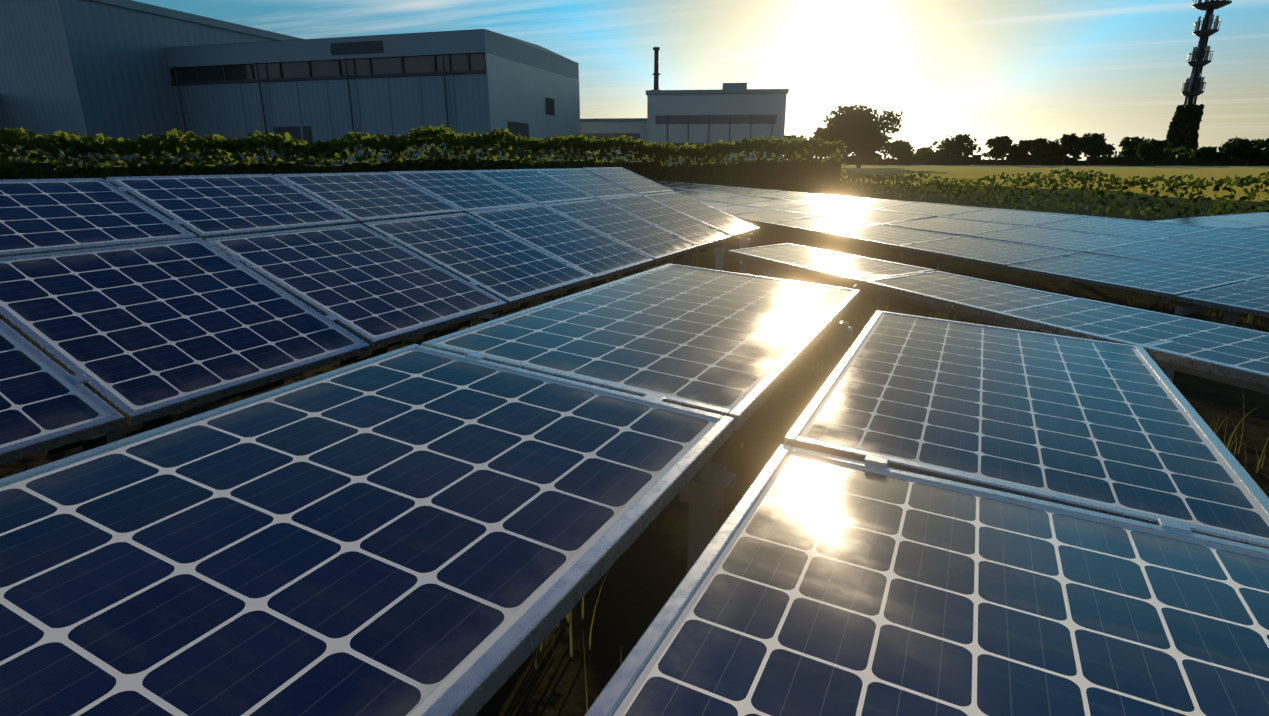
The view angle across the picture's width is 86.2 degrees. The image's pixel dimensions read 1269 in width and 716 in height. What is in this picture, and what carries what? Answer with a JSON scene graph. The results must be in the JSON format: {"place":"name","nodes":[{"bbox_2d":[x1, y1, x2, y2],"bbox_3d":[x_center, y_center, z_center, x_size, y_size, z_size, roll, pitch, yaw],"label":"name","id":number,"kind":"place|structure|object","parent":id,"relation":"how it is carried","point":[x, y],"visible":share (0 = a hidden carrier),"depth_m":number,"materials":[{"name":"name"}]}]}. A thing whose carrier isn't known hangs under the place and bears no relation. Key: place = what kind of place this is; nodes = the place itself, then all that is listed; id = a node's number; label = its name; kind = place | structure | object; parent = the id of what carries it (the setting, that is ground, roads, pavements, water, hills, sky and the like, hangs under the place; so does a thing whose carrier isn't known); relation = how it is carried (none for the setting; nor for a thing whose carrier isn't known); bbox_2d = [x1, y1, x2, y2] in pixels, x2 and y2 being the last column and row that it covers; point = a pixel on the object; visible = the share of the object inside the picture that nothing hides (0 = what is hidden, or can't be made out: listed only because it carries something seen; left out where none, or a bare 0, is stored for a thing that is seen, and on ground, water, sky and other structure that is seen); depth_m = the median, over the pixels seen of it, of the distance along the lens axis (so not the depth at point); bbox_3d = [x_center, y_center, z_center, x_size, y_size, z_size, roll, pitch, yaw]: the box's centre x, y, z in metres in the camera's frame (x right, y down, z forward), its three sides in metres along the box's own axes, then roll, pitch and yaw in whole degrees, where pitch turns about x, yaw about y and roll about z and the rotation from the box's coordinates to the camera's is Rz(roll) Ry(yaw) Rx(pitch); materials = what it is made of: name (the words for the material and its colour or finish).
{"place":"outdoors","nodes":[
{"label":"outdoors","id":0,"kind":"place"},
{"bbox_2d":[0,185,1268,715],"bbox_3d":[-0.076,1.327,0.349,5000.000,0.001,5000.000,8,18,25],"label":"ground","id":1,"kind":"structure","parent":0,"point":[646,573],"depth_m":3.56,"materials":[{"name":"green plant"}]},
{"bbox_2d":[0,0,579,166],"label":"hall building","id":2,"kind":"structure","parent":1,"relation":"on","point":[126,69],"depth_m":56.59,"materials":[{"name":"grey metal"}]},
{"bbox_2d":[0,167,759,464],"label":"solar row","id":3,"kind":"object","parent":1,"relation":"on","point":[148,302],"visible":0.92,"depth_m":3.39,"materials":[{"name":"blue glass"}]},
{"bbox_2d":[0,124,846,190],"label":"hedge","id":4,"kind":"object","parent":1,"relation":"on","point":[778,172],"visible":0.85,"depth_m":23.71,"materials":[{"name":"green plant"}]},
{"bbox_2d":[0,263,859,715],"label":"solar row","id":5,"kind":"object","parent":1,"relation":"on","point":[454,523],"visible":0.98,"depth_m":1.15,"materials":[{"name":"blue glass"}]},
{"bbox_2d":[580,47,788,165],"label":"plant building","id":6,"kind":"structure","parent":1,"relation":"on","point":[731,112],"depth_m":81.83,"materials":[{"name":"grey metal"}]},
{"bbox_2d":[173,252,1268,710],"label":"grass tufts","id":7,"kind":"object","parent":1,"relation":"on","point":[1247,316],"depth_m":3.37,"materials":[{"name":"green plant"}]},
{"bbox_2d":[784,135,811,160],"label":"tree","id":8,"kind":"object","parent":1,"relation":"on","point":[789,137],"depth_m":114.67,"materials":[{"name":"green plant"}]},
{"bbox_2d":[813,124,842,159],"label":"tree","id":9,"kind":"object","parent":1,"relation":"on","point":[817,133],"visible":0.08,"depth_m":101.13,"materials":[{"name":"green plant"}]},
{"bbox_2d":[821,104,902,167],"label":"tree","id":10,"kind":"object","parent":1,"relation":"on","point":[858,130],"visible":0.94,"depth_m":94.00,"materials":[{"name":"green plant"}]},
{"bbox_2d":[880,139,914,164],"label":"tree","id":11,"kind":"object","parent":1,"relation":"on","point":[900,150],"visible":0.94,"depth_m":132.16,"materials":[{"name":"green plant"}]},
{"bbox_2d":[912,147,933,158],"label":"tree","id":12,"kind":"object","parent":1,"relation":"on","point":[922,149],"visible":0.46,"depth_m":149.26,"materials":[{"name":"green plant"}]},
{"bbox_2d":[584,310,1268,715],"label":"solar row","id":13,"kind":"object","parent":1,"relation":"on","point":[930,516],"visible":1,"depth_m":1.20,"materials":[{"name":"blue glass"}]},
{"bbox_2d":[728,243,1174,380],"bbox_3d":[1.754,-0.205,4.569,0.626,0.742,3.480,-7,17,-21],"label":"solar row","id":14,"kind":"object","parent":1,"relation":"on","point":[981,300],"visible":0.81,"depth_m":4.21,"materials":[{"name":"blue glass"}]},
{"bbox_2d":[930,134,977,156],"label":"tree","id":15,"kind":"object","parent":1,"relation":"on","point":[958,141],"visible":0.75,"depth_m":138.21,"materials":[{"name":"green plant"}]},
{"bbox_2d":[652,180,1268,325],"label":"solar row","id":16,"kind":"object","parent":1,"relation":"on","point":[1197,268],"visible":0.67,"depth_m":7.81,"materials":[{"name":"blue glass"}]},
{"bbox_2d":[985,135,1012,164],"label":"tree","id":17,"kind":"object","parent":1,"relation":"on","point":[1001,145],"visible":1,"depth_m":126.86,"materials":[{"name":"green plant"}]},
{"bbox_2d":[765,178,1268,220],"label":"verge weeds","id":18,"kind":"object","parent":1,"relation":"on","point":[1216,210],"visible":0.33,"depth_m":19.78,"materials":[{"name":"green plant"}]},
{"bbox_2d":[1007,140,1032,159],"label":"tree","id":19,"kind":"object","parent":1,"relation":"on","point":[1023,145],"visible":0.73,"depth_m":131.14,"materials":[{"name":"green plant"}]},
{"bbox_2d":[789,138,1268,165],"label":"hedge","id":20,"kind":"object","parent":1,"relation":"on","point":[946,158],"visible":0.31,"depth_m":129.74,"materials":[{"name":"green plant"}]},
{"bbox_2d":[1028,138,1060,164],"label":"tree","id":21,"kind":"object","parent":1,"relation":"on","point":[1044,150],"visible":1,"depth_m":123.45,"materials":[{"name":"green plant"}]},
{"bbox_2d":[840,165,1268,210],"bbox_3d":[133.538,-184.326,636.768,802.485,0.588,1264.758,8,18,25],"label":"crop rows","id":22,"kind":"object","parent":1,"relation":"on","point":[974,173],"depth_m":44.15,"materials":[{"name":"green plant"}]},
{"bbox_2d":[836,168,1268,214],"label":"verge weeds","id":23,"kind":"object","parent":22,"relation":"on","point":[1082,177],"visible":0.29,"depth_m":21.25,"materials":[{"name":"green plant"}]},
{"bbox_2d":[1047,133,1081,165],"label":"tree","id":24,"kind":"object","parent":1,"relation":"on","point":[1067,146],"visible":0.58,"depth_m":126.29,"materials":[{"name":"green plant"}]},
{"bbox_2d":[1073,133,1116,165],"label":"tree","id":25,"kind":"object","parent":1,"relation":"on","point":[1093,145],"visible":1,"depth_m":118.97,"materials":[{"name":"green plant"}]},
{"bbox_2d":[1114,136,1147,156],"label":"tree","id":26,"kind":"object","parent":1,"relation":"on","point":[1125,142],"visible":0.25,"depth_m":125.36,"materials":[{"name":"green plant"}]},
{"bbox_2d":[995,298,1268,393],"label":"solar row","id":27,"kind":"object","parent":1,"relation":"on","point":[1231,355],"visible":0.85,"depth_m":2.93,"materials":[{"name":"blue glass"}]},
{"bbox_2d":[1133,139,1169,166],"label":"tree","id":28,"kind":"object","parent":1,"relation":"on","point":[1151,151],"visible":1,"depth_m":115.81,"materials":[{"name":"green plant"}]},
{"bbox_2d":[1172,0,1231,156],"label":"telecom tower","id":29,"kind":"structure","parent":1,"relation":"on","point":[1193,87],"depth_m":141.66,"materials":[{"name":"metal"}]},
{"bbox_2d":[1164,104,1204,156],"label":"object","id":30,"kind":"object","parent":29,"relation":"attached to","point":[1192,113],"visible":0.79,"depth_m":144.99,"materials":[{"name":"green plant"}]},
{"bbox_2d":[1190,146,1226,161],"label":"tree","id":31,"kind":"object","parent":1,"relation":"on","point":[1208,152],"visible":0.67,"depth_m":117.90,"materials":[{"name":"green plant"}]},
{"bbox_2d":[1154,212,1268,230],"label":"solar row","id":32,"kind":"object","parent":1,"relation":"on","point":[1258,221],"visible":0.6,"depth_m":10.80,"materials":[{"name":"blue glass"}]},
{"bbox_2d":[1218,136,1268,165],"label":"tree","id":33,"kind":"object","parent":1,"relation":"on","point":[1247,150],"visible":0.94,"depth_m":115.34,"materials":[{"name":"green plant"}]},
{"bbox_2d":[1260,147,1268,165],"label":"tree","id":34,"kind":"object","parent":1,"relation":"on","point":[1265,152],"visible":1,"depth_m":112.44,"materials":[{"name":"green plant"}]},
{"bbox_2d":[133,0,1268,160],"label":"sky","id":35,"kind":"structure","parent":0,"point":[984,70],"materials":[{"name":"blue"}]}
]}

